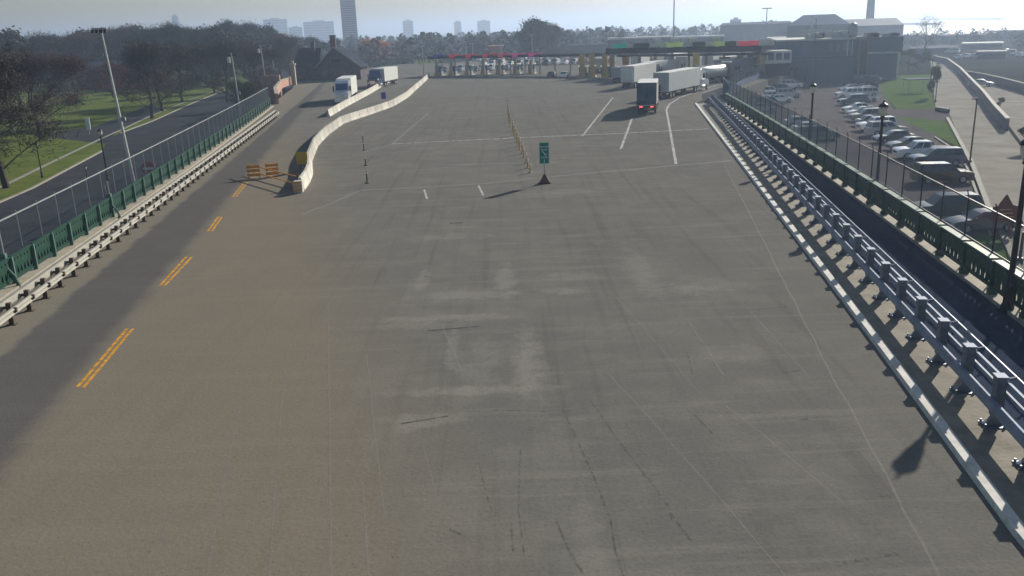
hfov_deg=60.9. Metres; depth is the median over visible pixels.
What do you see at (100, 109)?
lawn
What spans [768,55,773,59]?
window
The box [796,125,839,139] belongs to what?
parked car
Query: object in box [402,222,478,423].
tar patch
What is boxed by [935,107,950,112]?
ramp end wall
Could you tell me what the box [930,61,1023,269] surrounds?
ramp road
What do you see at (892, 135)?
parked car
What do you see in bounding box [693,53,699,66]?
inspection booth
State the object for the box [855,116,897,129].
parked car
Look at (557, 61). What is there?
parked car
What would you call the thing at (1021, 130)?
leafy tree
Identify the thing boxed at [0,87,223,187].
path
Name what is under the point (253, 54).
bare tree
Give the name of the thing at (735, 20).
tower block
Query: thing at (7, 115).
bare tree
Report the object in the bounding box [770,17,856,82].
office building
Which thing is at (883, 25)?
hall building
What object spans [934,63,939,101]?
lamp post
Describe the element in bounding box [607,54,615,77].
inspection booth
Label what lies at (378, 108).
jersey barrier
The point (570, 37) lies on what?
distant woodland
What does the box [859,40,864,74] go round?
window
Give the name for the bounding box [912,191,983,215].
parked car
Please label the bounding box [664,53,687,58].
semi truck
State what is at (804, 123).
parked car
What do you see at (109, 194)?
conduit post
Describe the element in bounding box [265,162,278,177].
barricade
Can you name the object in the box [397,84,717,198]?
white lane marking
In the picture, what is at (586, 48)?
shed
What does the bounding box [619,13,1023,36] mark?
lake water
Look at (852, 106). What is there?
parked car
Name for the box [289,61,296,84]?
gate pillar
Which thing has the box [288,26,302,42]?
tower block
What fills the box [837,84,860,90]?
parked car
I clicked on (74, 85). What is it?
bare tree
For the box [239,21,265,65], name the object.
bare tree
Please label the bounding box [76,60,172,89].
house
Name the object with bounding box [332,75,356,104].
semi truck
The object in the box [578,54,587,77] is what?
inspection booth
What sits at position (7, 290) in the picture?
parapet kerb
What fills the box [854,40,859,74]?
window
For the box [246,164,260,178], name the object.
barricade
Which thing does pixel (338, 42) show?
leafy tree
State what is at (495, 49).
shed
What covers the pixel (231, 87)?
bare tree
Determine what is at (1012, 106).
road
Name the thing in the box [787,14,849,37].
hall building
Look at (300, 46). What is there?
bare tree
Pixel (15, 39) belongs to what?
leafy tree
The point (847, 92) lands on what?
parked car
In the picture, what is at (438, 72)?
inspection booth
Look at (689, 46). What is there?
canopy
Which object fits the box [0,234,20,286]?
conduit post
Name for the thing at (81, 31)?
leafy tree
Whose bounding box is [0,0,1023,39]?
sky
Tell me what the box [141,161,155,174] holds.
no entry sign
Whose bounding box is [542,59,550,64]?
parked car
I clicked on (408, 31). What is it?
tower block
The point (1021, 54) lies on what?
parked car
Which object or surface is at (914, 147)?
pickup truck
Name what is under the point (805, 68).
dock door
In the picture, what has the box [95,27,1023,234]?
ground
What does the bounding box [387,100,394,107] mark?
jersey barrier
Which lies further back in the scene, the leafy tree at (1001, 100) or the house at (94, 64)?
the house at (94, 64)
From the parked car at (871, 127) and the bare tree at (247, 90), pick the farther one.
the bare tree at (247, 90)
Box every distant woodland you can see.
[1,20,793,63]
[727,26,1023,47]
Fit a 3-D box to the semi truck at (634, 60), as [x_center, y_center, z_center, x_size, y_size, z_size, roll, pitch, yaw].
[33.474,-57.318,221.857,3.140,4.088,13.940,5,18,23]
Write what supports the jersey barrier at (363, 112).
on the plaza pavement
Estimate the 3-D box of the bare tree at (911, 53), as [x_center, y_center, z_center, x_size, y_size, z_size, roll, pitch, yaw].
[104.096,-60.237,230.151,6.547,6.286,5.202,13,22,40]
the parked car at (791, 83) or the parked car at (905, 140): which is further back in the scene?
the parked car at (791, 83)
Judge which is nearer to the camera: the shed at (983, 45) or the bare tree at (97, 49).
the bare tree at (97, 49)
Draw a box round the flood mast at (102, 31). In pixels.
[90,28,134,181]
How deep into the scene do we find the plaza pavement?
30.19 m
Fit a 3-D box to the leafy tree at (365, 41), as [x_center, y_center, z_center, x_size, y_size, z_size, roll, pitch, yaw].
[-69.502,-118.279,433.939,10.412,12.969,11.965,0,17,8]
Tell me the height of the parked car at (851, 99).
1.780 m
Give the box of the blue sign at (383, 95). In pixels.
[381,92,385,98]
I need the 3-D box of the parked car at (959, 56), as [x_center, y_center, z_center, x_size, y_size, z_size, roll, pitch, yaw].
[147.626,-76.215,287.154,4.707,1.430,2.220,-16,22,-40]
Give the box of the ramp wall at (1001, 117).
[934,56,1009,130]
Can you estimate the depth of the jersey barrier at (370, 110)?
130.18 m
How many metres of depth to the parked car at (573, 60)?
274.28 m
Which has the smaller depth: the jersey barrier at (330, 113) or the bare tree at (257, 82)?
the jersey barrier at (330, 113)
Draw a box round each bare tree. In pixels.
[0,38,79,188]
[0,53,39,104]
[0,103,22,130]
[1,47,99,137]
[23,29,66,80]
[29,35,77,89]
[30,46,75,92]
[42,52,91,98]
[59,29,101,61]
[78,28,114,60]
[84,24,141,60]
[93,61,130,97]
[100,27,127,60]
[106,37,174,118]
[116,22,141,52]
[117,26,162,45]
[129,18,195,83]
[139,41,200,110]
[156,40,208,102]
[182,38,241,101]
[190,43,238,92]
[193,25,212,76]
[207,18,268,74]
[224,79,246,106]
[227,36,270,82]
[235,81,259,111]
[236,43,284,82]
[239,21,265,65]
[243,80,273,102]
[259,31,294,78]
[265,33,303,76]
[275,35,305,70]
[529,22,567,53]
[899,48,916,71]
[910,14,951,55]
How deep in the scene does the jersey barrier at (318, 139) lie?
95.95 m
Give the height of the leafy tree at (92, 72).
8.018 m
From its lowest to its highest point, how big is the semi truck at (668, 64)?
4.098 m
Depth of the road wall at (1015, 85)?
176.50 m
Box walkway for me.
[730,109,1023,429]
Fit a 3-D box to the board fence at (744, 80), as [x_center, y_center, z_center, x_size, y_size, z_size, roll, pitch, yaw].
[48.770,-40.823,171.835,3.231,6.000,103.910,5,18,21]
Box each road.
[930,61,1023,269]
[980,85,1023,140]
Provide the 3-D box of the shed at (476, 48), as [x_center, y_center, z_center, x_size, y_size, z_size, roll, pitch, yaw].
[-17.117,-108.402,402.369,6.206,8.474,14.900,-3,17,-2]
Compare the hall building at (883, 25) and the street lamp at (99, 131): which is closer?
the street lamp at (99, 131)
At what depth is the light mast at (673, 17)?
281.84 m
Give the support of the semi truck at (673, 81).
on the plaza pavement
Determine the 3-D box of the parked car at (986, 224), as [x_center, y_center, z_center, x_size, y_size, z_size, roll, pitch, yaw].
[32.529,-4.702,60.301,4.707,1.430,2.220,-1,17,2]
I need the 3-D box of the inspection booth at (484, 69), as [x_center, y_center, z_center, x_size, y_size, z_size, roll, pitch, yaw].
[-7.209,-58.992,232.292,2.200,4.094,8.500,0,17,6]
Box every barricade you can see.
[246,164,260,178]
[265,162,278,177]
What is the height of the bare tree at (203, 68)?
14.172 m
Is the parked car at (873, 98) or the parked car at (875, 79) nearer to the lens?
the parked car at (873, 98)
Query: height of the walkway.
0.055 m
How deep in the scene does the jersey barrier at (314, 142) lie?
92.06 m
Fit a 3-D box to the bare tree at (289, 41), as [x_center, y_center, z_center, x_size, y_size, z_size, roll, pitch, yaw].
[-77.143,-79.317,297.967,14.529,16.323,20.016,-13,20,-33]
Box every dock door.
[794,67,797,78]
[799,67,802,79]
[803,67,806,80]
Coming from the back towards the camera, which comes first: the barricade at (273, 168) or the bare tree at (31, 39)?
the bare tree at (31, 39)
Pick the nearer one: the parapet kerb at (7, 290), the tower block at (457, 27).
the parapet kerb at (7, 290)
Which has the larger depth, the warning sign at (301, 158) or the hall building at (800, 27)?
the hall building at (800, 27)
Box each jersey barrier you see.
[298,170,309,189]
[304,163,312,181]
[305,152,312,166]
[307,147,313,161]
[307,157,312,172]
[309,142,315,155]
[311,137,317,150]
[314,133,321,145]
[318,130,325,140]
[321,126,328,136]
[326,108,333,116]
[326,123,334,133]
[331,105,337,113]
[331,119,338,129]
[336,103,341,111]
[337,117,343,126]
[340,114,350,123]
[349,111,359,120]
[359,108,368,117]
[367,106,375,114]
[375,104,382,112]
[381,102,389,109]
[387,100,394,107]
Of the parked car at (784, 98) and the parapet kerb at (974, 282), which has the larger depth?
the parked car at (784, 98)
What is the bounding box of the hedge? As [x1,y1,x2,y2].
[363,57,409,67]
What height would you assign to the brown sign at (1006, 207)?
2.884 m
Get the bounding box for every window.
[331,58,341,63]
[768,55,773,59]
[776,53,781,59]
[784,53,789,59]
[829,44,833,51]
[836,44,840,50]
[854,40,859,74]
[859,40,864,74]
[863,40,867,73]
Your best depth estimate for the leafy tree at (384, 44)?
448.40 m
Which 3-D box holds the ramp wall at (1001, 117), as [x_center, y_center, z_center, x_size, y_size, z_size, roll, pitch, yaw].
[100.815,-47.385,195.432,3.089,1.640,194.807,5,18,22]
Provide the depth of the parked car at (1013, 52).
299.38 m
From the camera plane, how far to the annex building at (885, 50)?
203.57 m
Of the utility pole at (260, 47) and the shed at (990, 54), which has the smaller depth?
the utility pole at (260, 47)
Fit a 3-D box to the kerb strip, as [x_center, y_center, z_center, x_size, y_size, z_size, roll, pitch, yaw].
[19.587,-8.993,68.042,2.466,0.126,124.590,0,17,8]
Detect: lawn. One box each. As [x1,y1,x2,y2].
[0,69,257,199]
[355,52,434,67]
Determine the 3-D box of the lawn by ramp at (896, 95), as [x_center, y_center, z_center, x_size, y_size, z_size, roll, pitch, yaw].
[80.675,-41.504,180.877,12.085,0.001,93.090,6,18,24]
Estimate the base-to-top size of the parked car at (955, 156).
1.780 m
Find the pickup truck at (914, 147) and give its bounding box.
[892,140,947,159]
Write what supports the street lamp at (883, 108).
on the parapet kerb at (974, 282)
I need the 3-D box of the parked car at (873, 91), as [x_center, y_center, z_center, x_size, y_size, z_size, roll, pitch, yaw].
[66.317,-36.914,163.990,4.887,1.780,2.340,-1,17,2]
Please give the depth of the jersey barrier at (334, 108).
133.62 m
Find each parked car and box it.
[457,65,464,70]
[489,64,494,70]
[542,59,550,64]
[547,71,556,77]
[550,58,559,64]
[559,71,569,77]
[560,60,568,64]
[569,58,577,64]
[754,96,785,105]
[760,91,785,95]
[765,86,775,91]
[771,84,795,90]
[772,94,793,101]
[775,88,801,97]
[780,79,802,87]
[783,116,817,126]
[789,77,803,82]
[791,121,829,131]
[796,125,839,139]
[834,87,863,97]
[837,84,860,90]
[837,94,869,104]
[841,102,874,110]
[842,77,866,85]
[845,106,872,114]
[848,107,886,119]
[854,115,876,123]
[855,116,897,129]
[857,93,878,101]
[858,81,878,86]
[861,86,878,95]
[864,76,879,83]
[864,120,908,134]
[871,129,916,143]
[885,136,933,148]
[908,146,965,166]
[910,161,974,183]
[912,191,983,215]
[942,208,1022,233]
[944,48,959,52]
[954,54,964,58]
[968,79,994,86]
[1009,49,1016,54]
[1015,52,1023,56]
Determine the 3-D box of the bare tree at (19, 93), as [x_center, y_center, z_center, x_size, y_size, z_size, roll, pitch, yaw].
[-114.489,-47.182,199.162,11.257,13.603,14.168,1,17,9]
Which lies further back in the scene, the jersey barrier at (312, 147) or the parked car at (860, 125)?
the parked car at (860, 125)
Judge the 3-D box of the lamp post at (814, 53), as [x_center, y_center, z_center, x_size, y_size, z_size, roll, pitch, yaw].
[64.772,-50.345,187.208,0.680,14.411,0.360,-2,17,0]
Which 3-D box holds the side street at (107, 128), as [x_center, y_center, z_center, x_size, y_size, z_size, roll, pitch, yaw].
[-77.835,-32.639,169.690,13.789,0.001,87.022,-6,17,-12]
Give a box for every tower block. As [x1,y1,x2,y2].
[171,14,178,26]
[263,18,287,34]
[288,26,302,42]
[303,20,334,41]
[340,0,357,40]
[403,20,413,38]
[454,21,461,36]
[477,20,489,35]
[730,17,740,22]
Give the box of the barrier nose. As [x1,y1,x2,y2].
[292,180,303,192]
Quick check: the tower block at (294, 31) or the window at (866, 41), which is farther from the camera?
the tower block at (294, 31)
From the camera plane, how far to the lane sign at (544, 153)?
66.62 m
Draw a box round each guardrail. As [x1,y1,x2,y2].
[0,110,278,325]
[709,93,1023,469]
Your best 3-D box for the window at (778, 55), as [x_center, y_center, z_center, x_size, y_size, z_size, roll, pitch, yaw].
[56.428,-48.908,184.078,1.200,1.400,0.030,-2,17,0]
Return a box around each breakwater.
[903,23,936,24]
[912,18,1004,19]
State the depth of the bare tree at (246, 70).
251.25 m
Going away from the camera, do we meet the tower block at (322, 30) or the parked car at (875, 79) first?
the parked car at (875, 79)
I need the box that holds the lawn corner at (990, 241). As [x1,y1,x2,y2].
[968,229,1009,263]
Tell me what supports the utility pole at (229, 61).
on the street at (143, 137)
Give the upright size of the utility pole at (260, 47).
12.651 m
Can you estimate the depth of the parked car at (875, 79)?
191.57 m
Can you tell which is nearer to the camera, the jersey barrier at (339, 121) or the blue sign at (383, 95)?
the jersey barrier at (339, 121)
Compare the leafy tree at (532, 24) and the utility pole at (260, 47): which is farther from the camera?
the leafy tree at (532, 24)
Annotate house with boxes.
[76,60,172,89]
[294,35,368,80]
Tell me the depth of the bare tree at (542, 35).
356.16 m
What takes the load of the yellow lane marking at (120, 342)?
on the plaza pavement
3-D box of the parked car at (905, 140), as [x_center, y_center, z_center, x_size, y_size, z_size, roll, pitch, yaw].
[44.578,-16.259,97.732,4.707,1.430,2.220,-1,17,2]
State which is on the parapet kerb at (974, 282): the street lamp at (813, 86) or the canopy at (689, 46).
the street lamp at (813, 86)
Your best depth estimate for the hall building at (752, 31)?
519.43 m
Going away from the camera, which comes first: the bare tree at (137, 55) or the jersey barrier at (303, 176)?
the jersey barrier at (303, 176)
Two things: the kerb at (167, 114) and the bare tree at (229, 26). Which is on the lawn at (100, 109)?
the bare tree at (229, 26)
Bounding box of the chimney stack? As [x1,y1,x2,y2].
[866,0,874,18]
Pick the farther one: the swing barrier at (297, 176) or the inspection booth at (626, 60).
the inspection booth at (626, 60)
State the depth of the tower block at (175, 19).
1883.30 m
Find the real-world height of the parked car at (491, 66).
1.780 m
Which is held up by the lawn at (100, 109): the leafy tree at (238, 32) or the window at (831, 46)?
the leafy tree at (238, 32)
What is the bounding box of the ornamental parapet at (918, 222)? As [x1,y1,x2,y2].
[725,93,1023,318]
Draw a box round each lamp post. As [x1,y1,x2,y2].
[812,19,816,83]
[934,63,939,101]
[968,98,978,163]
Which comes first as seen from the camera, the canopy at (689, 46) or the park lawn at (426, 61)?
the canopy at (689, 46)
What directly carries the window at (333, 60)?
in the stone house at (313, 63)
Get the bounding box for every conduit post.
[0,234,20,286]
[104,181,120,218]
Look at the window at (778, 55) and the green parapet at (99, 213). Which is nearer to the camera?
the green parapet at (99, 213)
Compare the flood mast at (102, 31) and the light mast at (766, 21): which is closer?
the flood mast at (102, 31)
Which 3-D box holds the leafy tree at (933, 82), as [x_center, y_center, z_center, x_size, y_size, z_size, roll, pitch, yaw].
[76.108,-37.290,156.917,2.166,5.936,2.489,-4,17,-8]
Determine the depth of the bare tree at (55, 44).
284.31 m
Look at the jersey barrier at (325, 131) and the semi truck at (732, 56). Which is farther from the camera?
the semi truck at (732, 56)
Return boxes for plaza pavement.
[0,55,1023,575]
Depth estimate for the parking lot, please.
112.00 m
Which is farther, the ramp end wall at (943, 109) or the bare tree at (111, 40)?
the bare tree at (111, 40)
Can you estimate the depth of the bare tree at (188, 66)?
208.81 m
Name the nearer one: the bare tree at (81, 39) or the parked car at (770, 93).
the parked car at (770, 93)
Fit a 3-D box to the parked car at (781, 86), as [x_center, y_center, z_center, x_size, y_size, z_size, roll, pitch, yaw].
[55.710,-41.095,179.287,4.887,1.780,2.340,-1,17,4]
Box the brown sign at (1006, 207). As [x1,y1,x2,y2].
[989,194,1017,236]
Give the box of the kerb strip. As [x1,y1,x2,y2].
[698,103,1023,523]
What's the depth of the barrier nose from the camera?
66.54 m
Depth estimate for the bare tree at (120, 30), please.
320.19 m
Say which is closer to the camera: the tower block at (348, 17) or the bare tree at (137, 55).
the bare tree at (137, 55)
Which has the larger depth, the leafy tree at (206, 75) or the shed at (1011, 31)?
the shed at (1011, 31)
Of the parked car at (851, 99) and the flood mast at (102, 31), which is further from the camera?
the parked car at (851, 99)
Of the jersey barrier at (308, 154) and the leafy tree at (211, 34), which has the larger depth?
the leafy tree at (211, 34)
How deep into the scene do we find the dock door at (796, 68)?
205.79 m
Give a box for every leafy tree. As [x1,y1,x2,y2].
[0,25,34,88]
[75,27,89,56]
[81,66,102,92]
[119,64,135,86]
[162,27,218,78]
[182,26,207,79]
[195,23,247,80]
[226,27,266,76]
[259,23,281,68]
[302,35,328,52]
[324,37,341,51]
[359,37,378,58]
[375,40,389,61]
[511,27,535,53]
[517,16,564,53]
[911,53,926,69]
[923,48,932,66]
[927,65,941,97]
[996,97,1004,105]
[1017,127,1023,136]
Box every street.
[0,69,293,282]
[49,105,159,143]
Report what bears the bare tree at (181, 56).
on the lawn at (100, 109)
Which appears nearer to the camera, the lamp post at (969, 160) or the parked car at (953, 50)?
the lamp post at (969, 160)
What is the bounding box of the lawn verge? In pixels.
[894,116,959,146]
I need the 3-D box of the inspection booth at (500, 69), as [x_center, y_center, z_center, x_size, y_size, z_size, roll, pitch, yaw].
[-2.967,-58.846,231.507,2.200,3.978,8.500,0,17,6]
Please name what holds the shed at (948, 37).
on the ground at (1010, 67)
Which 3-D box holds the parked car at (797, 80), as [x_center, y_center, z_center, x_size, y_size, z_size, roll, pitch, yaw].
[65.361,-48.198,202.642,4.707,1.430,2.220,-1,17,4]
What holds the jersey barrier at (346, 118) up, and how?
on the plaza pavement
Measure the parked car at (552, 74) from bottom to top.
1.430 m
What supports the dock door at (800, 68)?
in the office building at (833, 56)
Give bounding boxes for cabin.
[752,50,791,75]
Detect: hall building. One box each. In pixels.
[720,21,791,40]
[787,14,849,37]
[844,18,903,35]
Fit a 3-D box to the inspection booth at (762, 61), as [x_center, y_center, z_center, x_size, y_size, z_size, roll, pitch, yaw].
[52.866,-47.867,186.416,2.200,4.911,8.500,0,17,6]
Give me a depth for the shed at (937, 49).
334.08 m
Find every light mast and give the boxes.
[673,0,674,37]
[762,8,771,39]
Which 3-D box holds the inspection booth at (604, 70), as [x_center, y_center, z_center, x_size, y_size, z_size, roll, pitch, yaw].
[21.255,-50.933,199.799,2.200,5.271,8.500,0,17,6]
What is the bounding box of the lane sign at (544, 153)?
[539,142,550,183]
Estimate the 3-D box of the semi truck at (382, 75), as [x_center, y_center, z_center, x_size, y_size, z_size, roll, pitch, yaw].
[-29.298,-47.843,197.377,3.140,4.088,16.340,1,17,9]
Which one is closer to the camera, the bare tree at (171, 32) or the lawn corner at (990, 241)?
the lawn corner at (990, 241)
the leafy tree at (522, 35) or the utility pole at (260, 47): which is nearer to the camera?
the utility pole at (260, 47)
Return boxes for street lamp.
[35,143,43,177]
[97,128,109,180]
[809,81,816,140]
[873,100,888,198]
[999,139,1023,313]
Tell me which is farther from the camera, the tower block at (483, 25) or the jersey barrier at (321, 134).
the tower block at (483, 25)
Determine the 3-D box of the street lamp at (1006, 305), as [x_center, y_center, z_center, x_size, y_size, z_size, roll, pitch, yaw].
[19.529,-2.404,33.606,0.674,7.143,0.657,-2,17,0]
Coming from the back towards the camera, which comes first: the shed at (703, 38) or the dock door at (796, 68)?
the shed at (703, 38)
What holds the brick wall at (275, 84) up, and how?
on the street at (143, 137)
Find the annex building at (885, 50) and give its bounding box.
[864,32,903,79]
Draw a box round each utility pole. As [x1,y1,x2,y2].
[226,53,240,116]
[257,46,264,74]
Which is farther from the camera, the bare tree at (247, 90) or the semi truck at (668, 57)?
the semi truck at (668, 57)
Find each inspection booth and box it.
[432,59,445,76]
[448,59,459,75]
[463,59,475,75]
[479,59,490,75]
[495,59,505,74]
[511,59,521,74]
[527,59,536,73]
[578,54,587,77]
[587,54,596,77]
[600,54,609,78]
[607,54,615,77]
[624,54,630,65]
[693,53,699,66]
[753,55,766,76]
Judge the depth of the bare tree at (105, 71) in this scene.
237.70 m
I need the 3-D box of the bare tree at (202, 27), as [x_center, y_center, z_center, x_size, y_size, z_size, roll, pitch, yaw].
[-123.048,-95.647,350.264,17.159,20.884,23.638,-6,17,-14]
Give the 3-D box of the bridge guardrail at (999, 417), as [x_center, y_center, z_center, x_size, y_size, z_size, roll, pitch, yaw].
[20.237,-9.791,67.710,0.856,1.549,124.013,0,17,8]
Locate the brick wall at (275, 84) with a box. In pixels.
[263,75,291,103]
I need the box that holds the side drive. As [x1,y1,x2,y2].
[888,109,952,121]
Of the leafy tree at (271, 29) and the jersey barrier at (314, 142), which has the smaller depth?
the jersey barrier at (314, 142)
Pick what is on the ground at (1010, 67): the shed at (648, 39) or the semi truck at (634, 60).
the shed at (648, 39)
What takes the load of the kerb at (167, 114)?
on the street at (143, 137)
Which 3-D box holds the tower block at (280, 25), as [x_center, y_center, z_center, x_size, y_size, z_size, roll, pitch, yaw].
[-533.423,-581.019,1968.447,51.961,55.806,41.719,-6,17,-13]
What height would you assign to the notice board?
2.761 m
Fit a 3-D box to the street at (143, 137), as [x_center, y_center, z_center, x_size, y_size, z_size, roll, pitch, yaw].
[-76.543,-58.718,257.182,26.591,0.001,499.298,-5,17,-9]
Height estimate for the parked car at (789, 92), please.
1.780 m
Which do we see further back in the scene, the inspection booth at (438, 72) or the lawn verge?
the inspection booth at (438, 72)
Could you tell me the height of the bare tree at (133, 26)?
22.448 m
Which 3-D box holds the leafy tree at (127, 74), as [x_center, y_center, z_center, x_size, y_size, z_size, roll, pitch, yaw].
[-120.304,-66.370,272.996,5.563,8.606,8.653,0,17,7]
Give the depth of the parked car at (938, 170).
77.11 m
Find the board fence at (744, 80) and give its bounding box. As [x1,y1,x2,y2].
[722,64,765,99]
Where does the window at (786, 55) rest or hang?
in the cabin
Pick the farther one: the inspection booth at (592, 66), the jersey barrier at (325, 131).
the inspection booth at (592, 66)
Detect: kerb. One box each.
[0,106,273,300]
[0,150,101,202]
[119,86,234,133]
[695,103,1023,548]
[723,102,1023,326]
[934,136,991,236]
[946,117,1023,272]
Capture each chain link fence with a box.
[0,87,268,259]
[727,80,1023,301]
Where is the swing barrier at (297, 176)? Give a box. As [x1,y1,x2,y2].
[248,164,298,182]
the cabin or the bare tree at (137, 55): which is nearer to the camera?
the bare tree at (137, 55)
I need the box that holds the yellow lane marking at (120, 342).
[76,182,247,387]
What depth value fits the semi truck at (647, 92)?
115.23 m
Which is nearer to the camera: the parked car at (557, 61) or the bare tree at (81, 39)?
the parked car at (557, 61)
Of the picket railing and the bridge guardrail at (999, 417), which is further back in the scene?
the picket railing
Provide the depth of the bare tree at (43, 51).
261.05 m
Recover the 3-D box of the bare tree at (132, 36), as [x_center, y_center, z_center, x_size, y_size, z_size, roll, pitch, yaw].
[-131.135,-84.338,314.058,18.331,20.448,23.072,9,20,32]
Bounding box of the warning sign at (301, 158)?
[295,152,307,170]
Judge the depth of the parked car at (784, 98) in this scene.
157.89 m
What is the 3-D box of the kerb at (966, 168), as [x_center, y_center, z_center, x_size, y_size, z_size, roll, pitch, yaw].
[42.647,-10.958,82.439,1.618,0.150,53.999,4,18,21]
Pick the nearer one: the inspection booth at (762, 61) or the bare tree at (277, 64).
the inspection booth at (762, 61)
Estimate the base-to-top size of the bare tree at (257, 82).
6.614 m
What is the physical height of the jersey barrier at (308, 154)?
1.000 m
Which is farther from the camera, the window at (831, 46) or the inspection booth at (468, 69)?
the inspection booth at (468, 69)
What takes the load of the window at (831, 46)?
in the office building at (833, 56)
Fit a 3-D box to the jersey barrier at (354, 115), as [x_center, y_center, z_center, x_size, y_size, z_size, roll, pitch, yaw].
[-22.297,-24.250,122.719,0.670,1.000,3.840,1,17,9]
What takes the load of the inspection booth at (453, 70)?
on the plaza pavement
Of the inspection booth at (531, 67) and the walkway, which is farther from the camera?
the inspection booth at (531, 67)
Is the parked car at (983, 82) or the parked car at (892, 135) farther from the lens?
the parked car at (983, 82)
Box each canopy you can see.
[427,53,616,74]
[606,37,774,72]
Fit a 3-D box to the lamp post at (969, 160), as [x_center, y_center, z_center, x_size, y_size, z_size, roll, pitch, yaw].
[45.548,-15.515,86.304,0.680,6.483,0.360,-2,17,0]
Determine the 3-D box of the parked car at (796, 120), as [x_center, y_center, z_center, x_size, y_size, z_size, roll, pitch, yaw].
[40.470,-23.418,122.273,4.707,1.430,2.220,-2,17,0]
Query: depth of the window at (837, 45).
202.70 m
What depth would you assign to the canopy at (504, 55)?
222.40 m
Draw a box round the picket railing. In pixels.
[702,87,722,101]
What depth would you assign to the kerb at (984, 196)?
75.28 m
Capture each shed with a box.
[468,43,480,60]
[488,45,503,54]
[560,43,605,52]
[607,36,670,54]
[670,35,724,53]
[903,34,927,39]
[909,45,959,53]
[935,33,988,42]
[962,41,1003,48]
[976,50,1006,58]
[995,29,1023,39]
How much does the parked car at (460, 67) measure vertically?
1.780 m
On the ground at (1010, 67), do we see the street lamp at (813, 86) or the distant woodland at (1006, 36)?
the distant woodland at (1006, 36)
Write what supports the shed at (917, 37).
on the ground at (1010, 67)
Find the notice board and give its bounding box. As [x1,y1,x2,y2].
[85,118,90,133]
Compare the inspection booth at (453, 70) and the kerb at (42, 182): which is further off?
the inspection booth at (453, 70)
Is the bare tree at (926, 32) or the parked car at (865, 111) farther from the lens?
the bare tree at (926, 32)
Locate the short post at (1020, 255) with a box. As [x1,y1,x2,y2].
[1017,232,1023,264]
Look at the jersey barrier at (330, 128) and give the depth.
107.30 m
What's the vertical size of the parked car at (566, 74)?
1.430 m
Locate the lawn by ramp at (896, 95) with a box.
[880,74,934,109]
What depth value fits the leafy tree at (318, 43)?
412.19 m
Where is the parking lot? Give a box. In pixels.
[748,82,983,237]
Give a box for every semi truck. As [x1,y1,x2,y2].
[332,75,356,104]
[367,66,397,87]
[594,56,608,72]
[611,66,620,82]
[621,62,661,87]
[631,57,653,64]
[637,78,660,113]
[639,59,684,70]
[653,67,708,98]
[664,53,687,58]
[676,56,701,66]
[694,60,741,82]
[702,56,721,65]
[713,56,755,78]
[719,55,747,58]
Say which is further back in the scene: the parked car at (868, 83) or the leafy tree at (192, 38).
the leafy tree at (192, 38)
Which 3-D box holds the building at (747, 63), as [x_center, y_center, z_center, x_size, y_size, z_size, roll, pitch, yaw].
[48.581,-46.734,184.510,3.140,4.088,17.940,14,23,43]
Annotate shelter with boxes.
[902,78,930,92]
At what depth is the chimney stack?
565.83 m
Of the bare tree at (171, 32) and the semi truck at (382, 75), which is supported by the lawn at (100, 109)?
the bare tree at (171, 32)
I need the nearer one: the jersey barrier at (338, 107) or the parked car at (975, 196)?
the parked car at (975, 196)
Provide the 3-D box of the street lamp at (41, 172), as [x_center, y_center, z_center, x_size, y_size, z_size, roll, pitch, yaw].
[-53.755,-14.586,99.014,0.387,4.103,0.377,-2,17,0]
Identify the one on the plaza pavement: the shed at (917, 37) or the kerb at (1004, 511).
the kerb at (1004, 511)
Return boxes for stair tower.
[848,22,869,77]
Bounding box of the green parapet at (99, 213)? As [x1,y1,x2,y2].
[0,98,270,289]
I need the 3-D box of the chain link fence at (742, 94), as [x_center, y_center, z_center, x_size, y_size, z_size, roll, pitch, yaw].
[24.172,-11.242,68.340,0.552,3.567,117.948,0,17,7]
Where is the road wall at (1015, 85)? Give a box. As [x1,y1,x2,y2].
[966,71,1023,92]
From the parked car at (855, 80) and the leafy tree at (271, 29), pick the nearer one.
the parked car at (855, 80)
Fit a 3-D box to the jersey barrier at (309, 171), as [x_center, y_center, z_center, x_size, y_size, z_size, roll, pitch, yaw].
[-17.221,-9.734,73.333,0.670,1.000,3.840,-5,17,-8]

